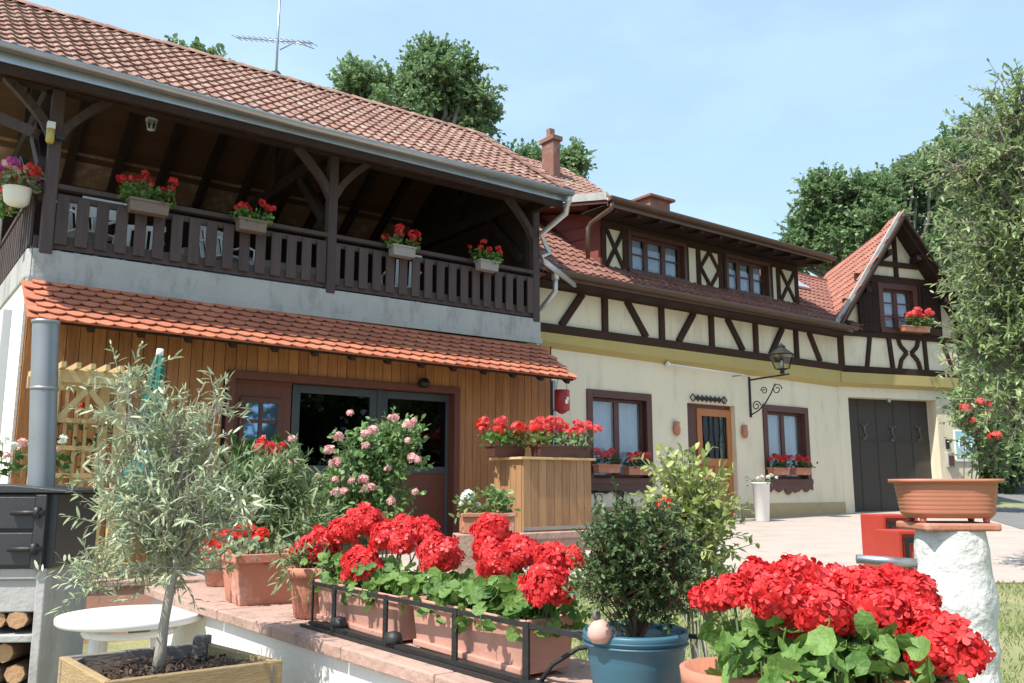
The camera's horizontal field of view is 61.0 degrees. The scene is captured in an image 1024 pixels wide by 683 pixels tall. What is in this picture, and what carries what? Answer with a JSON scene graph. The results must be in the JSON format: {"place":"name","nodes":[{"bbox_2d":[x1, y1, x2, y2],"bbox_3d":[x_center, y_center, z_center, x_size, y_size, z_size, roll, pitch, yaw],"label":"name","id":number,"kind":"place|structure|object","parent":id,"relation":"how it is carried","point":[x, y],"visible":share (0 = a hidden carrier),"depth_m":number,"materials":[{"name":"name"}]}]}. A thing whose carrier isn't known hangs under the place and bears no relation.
{"place":"outdoors","nodes":[
{"label":"outdoors","id":0,"kind":"place"},
{"bbox_2d":[26,0,1023,366],"label":"sky","id":1,"kind":"structure","parent":0,"point":[711,107],"materials":[{"name":"blue"}]},
{"bbox_2d":[82,480,1023,682],"bbox_3d":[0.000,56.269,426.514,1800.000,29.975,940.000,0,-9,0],"label":"ground","id":2,"kind":"structure","parent":0,"point":[1014,650],"depth_m":6.57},
{"bbox_2d":[0,309,11,434],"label":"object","id":3,"kind":"object","parent":2,"relation":"on","point":[6,318],"visible":1,"depth_m":8.50,"materials":[{"name":"white wood"}]},
{"bbox_2d":[0,434,72,482],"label":"geranium","id":4,"kind":"object","parent":2,"relation":"on","point":[15,466],"visible":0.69,"depth_m":6.40,"materials":[{"name":"green plant"}]},
{"bbox_2d":[26,361,138,578],"bbox_3d":[-4.170,1.454,8.245,0.820,2.395,1.070,7,-12,-36],"label":"arbour","id":5,"kind":"object","parent":2,"relation":"on","point":[71,375],"visible":0.23,"depth_m":8.29,"materials":[{"name":"brown wood"}]},
{"bbox_2d":[56,383,137,472],"bbox_3d":[-4.245,0.881,8.815,0.874,0.913,0.583,7,-12,-36],"label":"climbing rose","id":6,"kind":"object","parent":5,"relation":"attached to","point":[81,427],"visible":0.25,"depth_m":8.78,"materials":[{"name":"green plant"}]},
{"bbox_2d":[53,604,201,653],"bbox_3d":[-1.930,1.834,4.334,0.694,0.924,0.694,0,-9,0],"label":"round table","id":7,"kind":"object","parent":2,"relation":"on","point":[95,627],"visible":0.82,"depth_m":4.23,"materials":[{"name":"white plastic"}]},
{"bbox_2d":[115,348,164,575],"bbox_3d":[-3.311,1.211,7.560,0.503,2.357,0.500,0,-9,0],"label":"parasol","id":8,"kind":"object","parent":2,"relation":"on","point":[159,354],"visible":0.26,"depth_m":7.70,"materials":[{"name":"green fabric"}]},
{"bbox_2d":[83,576,204,643],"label":"block wall","id":9,"kind":"structure","parent":2,"relation":"on","point":[93,600],"depth_m":6.36,"materials":[{"name":"pink brick"}]},
{"bbox_2d":[159,33,233,60],"bbox_3d":[-9.465,-2.469,24.600,2.603,13.485,2.399,-5,-10,26],"label":"broadleaf tree","id":10,"kind":"object","parent":2,"relation":"on","point":[196,44],"visible":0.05,"depth_m":25.39,"materials":[{"name":"green plant"}]},
{"bbox_2d":[217,433,314,527],"bbox_3d":[-2.026,1.503,7.052,0.753,1.515,0.607,-6,-11,31],"label":"geranium","id":11,"kind":"object","parent":2,"relation":"on","point":[273,443],"visible":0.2,"depth_m":7.04,"materials":[{"name":"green plant"}]},
{"bbox_2d":[183,431,352,564],"bbox_3d":[-1.420,1.311,5.174,1.156,1.577,0.917,0,-9,0],"label":"lavender bush","id":12,"kind":"object","parent":2,"relation":"on","point":[285,522],"visible":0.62,"depth_m":5.19,"materials":[{"name":"green plant"}]},
{"bbox_2d":[0,0,576,568],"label":"house","id":13,"kind":"structure","parent":2,"relation":"on","point":[342,182],"depth_m":11.22,"materials":[{"name":"wood"}]},
{"bbox_2d":[1,155,32,207],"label":"hanging pot","id":14,"kind":"object","parent":13,"relation":"hanging from","point":[16,195],"visible":0.98,"depth_m":9.13,"materials":[{"name":"white plastic"}]},
{"bbox_2d":[0,156,44,199],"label":"petunia plant","id":15,"kind":"object","parent":14,"relation":"in","point":[9,176],"visible":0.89,"depth_m":9.11,"materials":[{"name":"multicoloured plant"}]},
{"bbox_2d":[45,121,64,143],"bbox_3d":[-4.924,-2.232,9.377,0.185,0.240,0.135,7,-12,-36],"label":"post lamp","id":16,"kind":"object","parent":13,"relation":"attached to","point":[51,136],"visible":1,"depth_m":9.31,"materials":[{"name":"glass"}]},
{"bbox_2d":[56,203,118,259],"bbox_3d":[-5.039,-1.265,10.315,0.608,0.919,0.576,-7,-11,36],"label":"garden chair","id":17,"kind":"object","parent":13,"relation":"on","point":[71,233],"visible":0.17,"depth_m":10.36,"materials":[{"name":"white plastic"}]},
{"bbox_2d":[83,196,126,256],"bbox_3d":[-4.830,-1.250,10.249,0.480,0.860,0.270,7,-12,-36],"label":"garden chair","id":18,"kind":"object","parent":13,"relation":"on","point":[93,213],"visible":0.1,"depth_m":10.28,"materials":[{"name":"white plastic"}]},
{"bbox_2d":[114,225,165,265],"bbox_3d":[-4.781,-1.124,11.177,0.576,0.919,0.608,2,-10,-13],"label":"garden chair","id":19,"kind":"object","parent":13,"relation":"on","point":[130,228],"visible":0.09,"depth_m":11.45,"materials":[{"name":"white plastic"}]},
{"bbox_2d":[126,196,171,217],"bbox_3d":[-4.092,-1.504,9.792,0.450,0.144,0.184,7,-12,-36],"label":"rail flower box","id":20,"kind":"object","parent":13,"relation":"attached to","point":[148,207],"visible":1,"depth_m":9.73,"materials":[{"name":"beige plastic"}]},
{"bbox_2d":[116,170,178,208],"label":"geranium","id":21,"kind":"object","parent":20,"relation":"in","point":[127,192],"visible":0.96,"depth_m":9.79,"materials":[{"name":"red plant"}]},
{"bbox_2d":[199,226,254,278],"bbox_3d":[-3.767,-1.083,11.426,0.608,0.919,0.576,-4,-10,24],"label":"garden chair","id":22,"kind":"object","parent":13,"relation":"on","point":[220,237],"visible":0.34,"depth_m":11.46,"materials":[{"name":"white plastic"}]},
{"bbox_2d":[168,247,319,287],"bbox_3d":[-3.936,-0.776,12.831,2.040,0.760,0.820,7,-12,-36],"label":"balcony table","id":23,"kind":"object","parent":13,"relation":"on","point":[184,250],"visible":0.12,"depth_m":12.66,"materials":[{"name":"wood"}]},
{"bbox_2d":[234,216,268,234],"bbox_3d":[-3.143,-1.389,10.487,0.368,0.144,0.184,7,-12,-36],"label":"rail flower box","id":24,"kind":"object","parent":13,"relation":"attached to","point":[251,225],"visible":1,"depth_m":10.42,"materials":[{"name":"beige plastic"}]},
{"bbox_2d":[229,199,275,226],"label":"geranium","id":25,"kind":"object","parent":24,"relation":"in","point":[247,207],"visible":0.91,"depth_m":10.53,"materials":[{"name":"red plant"}]},
{"bbox_2d":[237,397,282,444],"bbox_3d":[-3.042,0.965,10.504,0.528,0.565,0.060,7,-12,-36],"label":"small window","id":26,"kind":"structure","parent":13,"relation":"in","point":[266,416],"depth_m":10.50,"materials":[{"name":"blue"}]},
{"bbox_2d":[231,0,316,76],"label":"roof aerial","id":27,"kind":"object","parent":13,"relation":"on","point":[277,40],"visible":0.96,"depth_m":13.11,"materials":[{"name":"metal"}]},
{"bbox_2d":[288,384,376,548],"bbox_3d":[-2.270,1.613,11.011,1.169,2.077,0.070,7,-12,-36],"label":"fixed window","id":28,"kind":"structure","parent":13,"relation":"in","point":[316,411],"depth_m":11.01,"materials":[{"name":"black glass"}]},
{"bbox_2d":[381,255,421,301],"bbox_3d":[-1.668,-0.806,13.116,0.576,0.919,0.608,3,-10,-17],"label":"garden chair","id":29,"kind":"object","parent":13,"relation":"on","point":[397,275],"visible":0.14,"depth_m":12.94,"materials":[{"name":"white plastic"}]},
{"bbox_2d":[387,243,416,259],"bbox_3d":[-1.479,-1.207,11.708,0.368,0.144,0.184,7,-12,-36],"label":"rail flower box","id":30,"kind":"object","parent":13,"relation":"attached to","point":[404,251],"visible":1,"depth_m":11.64,"materials":[{"name":"plastic"}]},
{"bbox_2d":[381,223,421,251],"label":"geranium","id":31,"kind":"object","parent":30,"relation":"in","point":[398,232],"visible":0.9,"depth_m":11.68,"materials":[{"name":"red plant"}]},
{"bbox_2d":[381,390,448,544],"bbox_3d":[-1.302,1.729,11.720,1.123,2.077,0.070,7,-12,-36],"label":"glazed door","id":32,"kind":"structure","parent":13,"relation":"in","point":[433,503],"depth_m":11.84,"materials":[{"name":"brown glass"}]},
{"bbox_2d":[473,258,500,272],"bbox_3d":[-0.360,-1.085,12.530,0.352,0.144,0.184,7,-12,-36],"label":"rail flower box","id":33,"kind":"object","parent":13,"relation":"attached to","point":[485,265],"visible":1,"depth_m":12.46,"materials":[{"name":"plastic"}]},
{"bbox_2d":[467,239,503,264],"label":"geranium","id":34,"kind":"object","parent":33,"relation":"in","point":[490,255],"visible":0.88,"depth_m":12.50,"materials":[{"name":"red plant"}]},
{"bbox_2d":[554,362,569,413],"bbox_3d":[0.736,0.690,12.833,0.230,0.770,0.234,7,-12,-36],"label":"hanging lantern","id":35,"kind":"object","parent":13,"relation":"hanging from","point":[561,401],"visible":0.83,"depth_m":12.72,"materials":[{"name":"red metal"}]},
{"bbox_2d":[287,406,432,571],"bbox_3d":[-1.046,1.304,6.042,0.970,1.716,0.791,0,-9,0],"label":"rose bush","id":36,"kind":"object","parent":2,"relation":"on","point":[377,455],"visible":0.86,"depth_m":6.02,"materials":[{"name":"green plant"}]},
{"bbox_2d":[144,582,591,682],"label":"garden wall","id":37,"kind":"structure","parent":2,"relation":"on","point":[278,632],"depth_m":3.58,"materials":[{"name":"white paint"}]},
{"bbox_2d":[200,543,245,586],"bbox_3d":[-1.726,1.346,5.248,0.310,0.240,0.310,0,-9,0],"label":"round pot","id":38,"kind":"object","parent":37,"relation":"on","point":[217,575],"visible":0.13,"depth_m":5.13,"materials":[{"name":"ceramic"}]},
{"bbox_2d":[218,548,296,605],"bbox_3d":[-1.306,1.220,4.524,0.364,0.254,0.384,6,-11,-30],"label":"square pot","id":39,"kind":"object","parent":37,"relation":"on","point":[247,582],"visible":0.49,"depth_m":4.37,"materials":[{"name":"ceramic"}]},
{"bbox_2d":[187,522,317,571],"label":"geranium","id":40,"kind":"object","parent":39,"relation":"in","point":[260,535],"visible":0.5,"depth_m":4.58,"materials":[{"name":"red plant"}]},
{"bbox_2d":[286,565,335,618],"bbox_3d":[-0.913,1.149,3.999,0.254,0.226,0.254,0,-9,0],"label":"round pot","id":41,"kind":"object","parent":37,"relation":"on","point":[299,577],"visible":0.56,"depth_m":3.91,"materials":[{"name":"ceramic"}]},
{"bbox_2d":[268,535,338,611],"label":"herb plant","id":42,"kind":"object","parent":41,"relation":"in","point":[296,558],"visible":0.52,"depth_m":3.98,"materials":[{"name":"green plant"}]},
{"bbox_2d":[315,579,425,640],"bbox_3d":[-0.570,1.106,3.639,0.221,0.169,0.756,7,-12,-36],"label":"flower trough","id":43,"kind":"object","parent":37,"relation":"on","point":[358,618],"visible":0.4,"depth_m":3.48,"materials":[{"name":"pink ceramic"}]},
{"bbox_2d":[288,502,440,611],"bbox_3d":[-0.731,0.934,3.867,0.436,0.439,1.358,7,-12,-38],"label":"geranium","id":44,"kind":"object","parent":43,"relation":"in","point":[369,569],"visible":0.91,"depth_m":3.61,"materials":[{"name":"red plant"}]},
{"bbox_2d":[409,594,572,674],"bbox_3d":[-0.085,1.008,3.036,0.221,0.169,0.716,7,-12,-36],"label":"flower trough","id":45,"kind":"object","parent":37,"relation":"on","point":[496,649],"visible":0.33,"depth_m":2.85,"materials":[{"name":"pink ceramic"}]},
{"bbox_2d":[395,512,590,641],"bbox_3d":[-0.057,0.813,3.041,0.437,0.412,0.902,5,-11,-29],"label":"geranium","id":46,"kind":"object","parent":45,"relation":"in","point":[504,584],"visible":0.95,"depth_m":2.95,"materials":[{"name":"red plant"}]},
{"bbox_2d":[300,581,701,682],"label":"planter rail","id":47,"kind":"object","parent":37,"relation":"on","point":[390,639],"visible":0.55,"depth_m":2.95,"materials":[{"name":"metal"}]},
{"bbox_2d":[582,621,688,682],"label":"blue pot","id":48,"kind":"object","parent":37,"relation":"on","point":[653,654],"visible":0.77,"depth_m":2.23,"materials":[{"name":"ceramic"}]},
{"bbox_2d":[587,611,612,643],"bbox_3d":[0.227,0.739,2.250,0.066,0.086,0.055,0,-9,0],"label":"ball ornament","id":49,"kind":"object","parent":48,"relation":"on","point":[599,631],"visible":1,"depth_m":2.23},
{"bbox_2d":[561,476,717,637],"bbox_3d":[0.343,0.595,2.371,0.420,0.450,0.382,0,-9,0],"label":"myrtle bush","id":50,"kind":"object","parent":48,"relation":"in","point":[651,577],"visible":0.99,"depth_m":2.31,"materials":[{"name":"green plant"}]},
{"bbox_2d":[679,657,794,682],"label":"terracotta pot","id":51,"kind":"object","parent":37,"relation":"on","point":[692,671],"visible":0.51,"depth_m":1.83,"materials":[{"name":"ceramic"}]},
{"bbox_2d":[687,555,830,682],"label":"geranium","id":52,"kind":"object","parent":51,"relation":"in","point":[765,590],"visible":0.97,"depth_m":1.85,"materials":[{"name":"red plant"}]},
{"bbox_2d":[787,677,892,682],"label":"terracotta pot","id":53,"kind":"object","parent":37,"relation":"on","point":[888,678],"visible":0.07,"depth_m":1.75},
{"bbox_2d":[751,553,935,682],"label":"geranium","id":54,"kind":"object","parent":53,"relation":"in","point":[825,616],"visible":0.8,"depth_m":1.76,"materials":[{"name":"red plant"}]},
{"bbox_2d":[859,678,957,682],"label":"terracotta pot","id":55,"kind":"object","parent":37,"relation":"on","point":[937,681],"visible":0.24,"depth_m":1.77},
{"bbox_2d":[835,562,995,682],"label":"geranium","id":56,"kind":"object","parent":55,"relation":"in","point":[906,601],"visible":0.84,"depth_m":1.80,"materials":[{"name":"red plant"}]},
{"bbox_2d":[325,30,508,141],"bbox_3d":[-3.128,-2.832,26.608,5.762,14.513,4.317,5,-10,-26],"label":"broadleaf tree","id":57,"kind":"object","parent":2,"relation":"on","point":[435,79],"visible":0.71,"depth_m":26.83,"materials":[{"name":"green plant"}]},
{"bbox_2d":[453,512,521,577],"bbox_3d":[-0.231,1.949,7.990,0.600,0.742,0.300,2,-9,-11],"label":"rectangular pot","id":58,"kind":"object","parent":2,"relation":"on","point":[467,520],"visible":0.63,"depth_m":7.84,"materials":[{"name":"ceramic"}]},
{"bbox_2d":[448,484,521,527],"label":"white hydrangea","id":59,"kind":"object","parent":58,"relation":"in","point":[498,502],"visible":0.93,"depth_m":8.02,"materials":[{"name":"green plant"}]},
{"bbox_2d":[492,136,597,179],"bbox_3d":[0.679,-1.221,28.475,3.527,11.536,3.739,9,-13,-42],"label":"broadleaf tree","id":60,"kind":"object","parent":2,"relation":"on","point":[573,158],"visible":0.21,"depth_m":28.91,"materials":[{"name":"green plant"}]},
{"bbox_2d":[179,511,1023,582],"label":"paved yard","id":61,"kind":"structure","parent":2,"relation":"on","point":[825,539],"depth_m":11.91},
{"bbox_2d":[518,530,588,549],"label":"planter plinth","id":62,"kind":"structure","parent":61,"relation":"on","point":[566,538],"depth_m":10.72,"materials":[{"name":"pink stone"}]},
{"bbox_2d":[489,457,595,531],"bbox_3d":[0.401,1.958,11.183,1.214,0.910,0.690,7,-12,-36],"label":"wooden planter","id":63,"kind":"object","parent":62,"relation":"on","point":[551,494],"visible":0.8,"depth_m":10.89,"materials":[{"name":"brown wood"}]},
{"bbox_2d":[484,444,526,456],"bbox_3d":[-0.080,1.385,10.985,0.524,0.154,0.224,7,-12,-36],"label":"planter box","id":64,"kind":"object","parent":63,"relation":"on","point":[496,450],"visible":0.88,"depth_m":10.88,"materials":[{"name":"plastic"}]},
{"bbox_2d":[475,415,533,448],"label":"geranium","id":65,"kind":"object","parent":64,"relation":"in","point":[504,434],"visible":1,"depth_m":10.96,"materials":[{"name":"red plant"}]},
{"bbox_2d":[529,445,591,457],"bbox_3d":[0.631,1.422,11.211,0.874,0.154,0.224,7,-12,-36],"label":"planter box","id":66,"kind":"object","parent":63,"relation":"on","point":[561,451],"visible":0.99,"depth_m":11.09,"materials":[{"name":"ceramic"}]},
{"bbox_2d":[525,415,601,449],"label":"geranium","id":67,"kind":"object","parent":66,"relation":"in","point":[541,423],"visible":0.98,"depth_m":11.18,"materials":[{"name":"red plant"}]},
{"bbox_2d":[751,482,770,521],"bbox_3d":[4.645,2.985,16.181,0.350,0.722,0.350,0,-9,0],"label":"tall planter","id":68,"kind":"object","parent":61,"relation":"on","point":[761,494],"visible":0.98,"depth_m":16.07,"materials":[{"name":"ceramic"}]},
{"bbox_2d":[860,514,917,567],"bbox_3d":[3.857,2.070,8.865,0.382,0.605,0.430,1,-9,-8],"label":"red crate","id":69,"kind":"object","parent":61,"relation":"on","point":[870,523],"visible":0.24,"depth_m":8.86,"materials":[{"name":"paint"}]},
{"bbox_2d":[874,529,914,570],"bbox_3d":[3.706,2.050,8.260,0.299,0.511,0.430,1,-9,-8],"label":"red crate","id":70,"kind":"object","parent":61,"relation":"on","point":[894,542],"visible":0.34,"depth_m":8.14,"materials":[{"name":"paint"}]},
{"bbox_2d":[628,441,759,658],"bbox_3d":[0.666,1.202,3.156,0.463,1.681,0.531,-4,-10,25],"label":"variegated bush","id":71,"kind":"object","parent":2,"relation":"on","point":[711,515],"visible":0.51,"depth_m":3.17,"materials":[{"name":"green plant"}]},
{"bbox_2d":[520,128,978,526],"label":"half timbered house","id":72,"kind":"structure","parent":2,"relation":"on","point":[854,412],"depth_m":17.38,"materials":[{"name":"beige paint"}]},
{"bbox_2d":[592,464,621,472],"bbox_3d":[1.591,2.131,14.580,0.524,0.144,0.184,7,-12,-36],"label":"window box","id":73,"kind":"object","parent":72,"relation":"attached to","point":[606,468],"visible":1,"depth_m":14.49,"materials":[{"name":"ceramic"}]},
{"bbox_2d":[593,447,621,463],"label":"geranium","id":74,"kind":"object","parent":73,"relation":"in","point":[607,454],"visible":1,"depth_m":14.60,"materials":[{"name":"red plant"}]},
{"bbox_2d":[586,389,654,496],"bbox_3d":[1.734,1.795,15.210,1.560,1.805,0.580,7,-12,-36],"label":"window","id":75,"kind":"structure","parent":72,"relation":"in","point":[617,417],"depth_m":15.15,"materials":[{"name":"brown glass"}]},
{"bbox_2d":[622,466,651,474],"bbox_3d":[2.151,2.227,14.986,0.544,0.144,0.184,7,-12,-36],"label":"window box","id":76,"kind":"object","parent":72,"relation":"attached to","point":[629,470],"visible":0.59,"depth_m":14.87,"materials":[{"name":"ceramic"}]},
{"bbox_2d":[623,451,651,468],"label":"geranium","id":77,"kind":"object","parent":76,"relation":"on","point":[635,454],"visible":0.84,"depth_m":14.97,"materials":[{"name":"red plant"}]},
{"bbox_2d":[628,230,688,282],"bbox_3d":[2.627,-1.559,16.683,1.588,0.870,0.580,7,-12,-36],"label":"dormer window","id":78,"kind":"structure","parent":72,"relation":"in","point":[653,252],"depth_m":16.67,"materials":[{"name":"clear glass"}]},
{"bbox_2d":[726,253,772,299],"bbox_3d":[4.770,-1.302,18.253,1.447,0.870,0.580,7,-12,-36],"label":"dormer window","id":79,"kind":"structure","parent":72,"relation":"in","point":[741,271],"depth_m":18.24,"materials":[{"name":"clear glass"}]},
{"bbox_2d":[748,343,793,416],"bbox_3d":[5.024,0.748,16.908,0.481,1.390,1.040,7,-12,-36],"label":"wall lantern","id":80,"kind":"object","parent":72,"relation":"attached to","point":[780,350],"depth_m":16.77,"materials":[{"name":"metal"}]},
{"bbox_2d":[762,404,813,494],"bbox_3d":[5.484,2.249,17.954,1.520,1.795,0.580,7,-12,-36],"label":"window","id":81,"kind":"structure","parent":72,"relation":"in","point":[779,429],"depth_m":17.91,"materials":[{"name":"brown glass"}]},
{"bbox_2d":[790,468,811,474],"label":"window box","id":82,"kind":"object","parent":72,"relation":"attached to","point":[800,471],"visible":0.88,"depth_m":17.62,"materials":[{"name":"ceramic"}]},
{"bbox_2d":[786,454,817,467],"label":"geranium","id":83,"kind":"object","parent":82,"relation":"in","point":[800,459],"visible":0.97,"depth_m":17.70,"materials":[{"name":"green plant"}]},
{"bbox_2d":[848,398,931,511],"bbox_3d":[8.481,2.760,19.635,2.510,2.900,0.106,3,-10,-20],"label":"garage door","id":84,"kind":"structure","parent":72,"relation":"in","point":[890,440],"depth_m":19.66,"materials":[{"name":"paint"}]},
{"bbox_2d":[876,282,921,334],"bbox_3d":[8.780,-0.711,20.157,1.160,1.160,0.580,3,-10,-20],"label":"gable window","id":85,"kind":"structure","parent":72,"relation":"in","point":[892,304],"depth_m":20.05,"materials":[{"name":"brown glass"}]},
{"bbox_2d":[898,325,930,332],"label":"window box","id":86,"kind":"object","parent":72,"relation":"on","point":[915,329],"visible":1,"depth_m":19.66,"materials":[{"name":"ceramic"}]},
{"bbox_2d":[903,307,934,328],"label":"geranium","id":87,"kind":"object","parent":86,"relation":"in","point":[921,317],"visible":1,"depth_m":19.74,"materials":[{"name":"red plant"}]},
{"bbox_2d":[953,430,975,461],"bbox_3d":[10.469,2.414,20.106,0.600,0.720,0.055,3,-10,-20],"label":"tile sign","id":88,"kind":"object","parent":72,"relation":"attached to","point":[959,448],"visible":0.41,"depth_m":20.05,"materials":[{"name":"tile"}]},
{"bbox_2d":[571,580,1023,682],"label":"grass","id":89,"kind":"structure","parent":2,"relation":"on","point":[1000,619],"depth_m":6.76,"materials":[{"name":"plant"}]},
{"bbox_2d":[772,161,913,277],"bbox_3d":[13.286,-1.263,34.397,5.403,12.293,4.674,-8,-12,41],"label":"broadleaf tree","id":90,"kind":"object","parent":2,"relation":"on","point":[832,215],"visible":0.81,"depth_m":34.41,"materials":[{"name":"green plant"}]},
{"bbox_2d":[857,144,961,269],"bbox_3d":[17.874,-1.894,38.907,6.972,14.494,4.889,0,-9,0],"label":"broadleaf tree","id":91,"kind":"object","parent":2,"relation":"on","point":[918,209],"visible":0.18,"depth_m":38.65,"materials":[{"name":"green plant"}]},
{"bbox_2d":[856,521,1001,682],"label":"white post","id":92,"kind":"object","parent":2,"relation":"on","point":[952,559],"visible":0.66,"depth_m":3.38,"materials":[{"name":"stone"}]},
{"bbox_2d":[888,479,1003,522],"bbox_3d":[1.767,0.647,3.542,0.416,0.172,0.299,-1,-9,7],"label":"planting bowl","id":93,"kind":"object","parent":92,"relation":"on","point":[923,500],"visible":1,"depth_m":3.42,"materials":[{"name":"ceramic"}]},
{"bbox_2d":[895,102,1022,376],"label":"broadleaf tree","id":94,"kind":"object","parent":2,"relation":"on","point":[938,190],"visible":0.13,"depth_m":31.17,"materials":[{"name":"green plant"}]},
{"bbox_2d":[911,58,1023,468],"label":"willow tree","id":95,"kind":"object","parent":2,"relation":"on","point":[998,243],"visible":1,"depth_m":9.20,"materials":[{"name":"green plant"}]},
{"bbox_2d":[934,372,1023,484],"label":"rose bush","id":96,"kind":"object","parent":2,"relation":"on","point":[990,438],"visible":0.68,"depth_m":18.78,"materials":[{"name":"green plant"}]},
{"bbox_2d":[953,391,1023,493],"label":"roadside bush","id":97,"kind":"object","parent":2,"relation":"on","point":[1009,486],"visible":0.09,"depth_m":23.26,"materials":[{"name":"green plant"}]},
{"bbox_2d":[959,352,1023,418],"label":"roadside bush","id":98,"kind":"object","parent":2,"relation":"on","point":[980,364],"visible":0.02,"depth_m":27.08,"materials":[{"name":"green plant"}]},
{"bbox_2d":[990,483,1023,528],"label":"road","id":99,"kind":"structure","parent":0,"point":[1012,516],"depth_m":19.14,"materials":[{"name":"asphalt"}]},
{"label":"terrace","id":100,"kind":"structure","parent":0,"visible":0},
{"bbox_2d":[0,561,88,682],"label":"log store","id":101,"kind":"structure","parent":100,"relation":"on","point":[22,590],"depth_m":4.90,"materials":[{"name":"paint"}]},
{"bbox_2d":[4,656,29,682],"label":"firewood log","id":102,"kind":"object","parent":101,"relation":"on","point":[17,672],"visible":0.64,"depth_m":4.85,"materials":[{"name":"brown wood"}]},
{"bbox_2d":[0,642,30,663],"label":"firewood log","id":103,"kind":"object","parent":102,"relation":"on","point":[10,651],"visible":0.66,"depth_m":4.88,"materials":[{"name":"brown wood"}]},
{"bbox_2d":[6,612,33,629],"bbox_3d":[-2.798,1.589,5.048,0.120,0.103,0.362,1,-9,-8],"label":"firewood log","id":104,"kind":"object","parent":101,"relation":"on","point":[16,620],"visible":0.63,"depth_m":4.87,"materials":[{"name":"beige wood"}]},
{"bbox_2d":[0,319,111,568],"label":"garden oven","id":105,"kind":"object","parent":101,"relation":"on","point":[32,526],"visible":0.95,"depth_m":5.13,"materials":[{"name":"black paint"}]},
{"bbox_2d":[57,634,281,682],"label":"olive box","id":106,"kind":"object","parent":100,"relation":"on","point":[201,658],"visible":0.96,"depth_m":3.26,"materials":[{"name":"yellow wood"}]},
{"bbox_2d":[34,340,282,673],"bbox_3d":[-1.319,0.625,3.360,0.890,1.277,0.677,0,-9,0],"label":"olive tree","id":107,"kind":"object","parent":106,"relation":"on","point":[175,552],"visible":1,"depth_m":3.32,"materials":[{"name":"green plant"}]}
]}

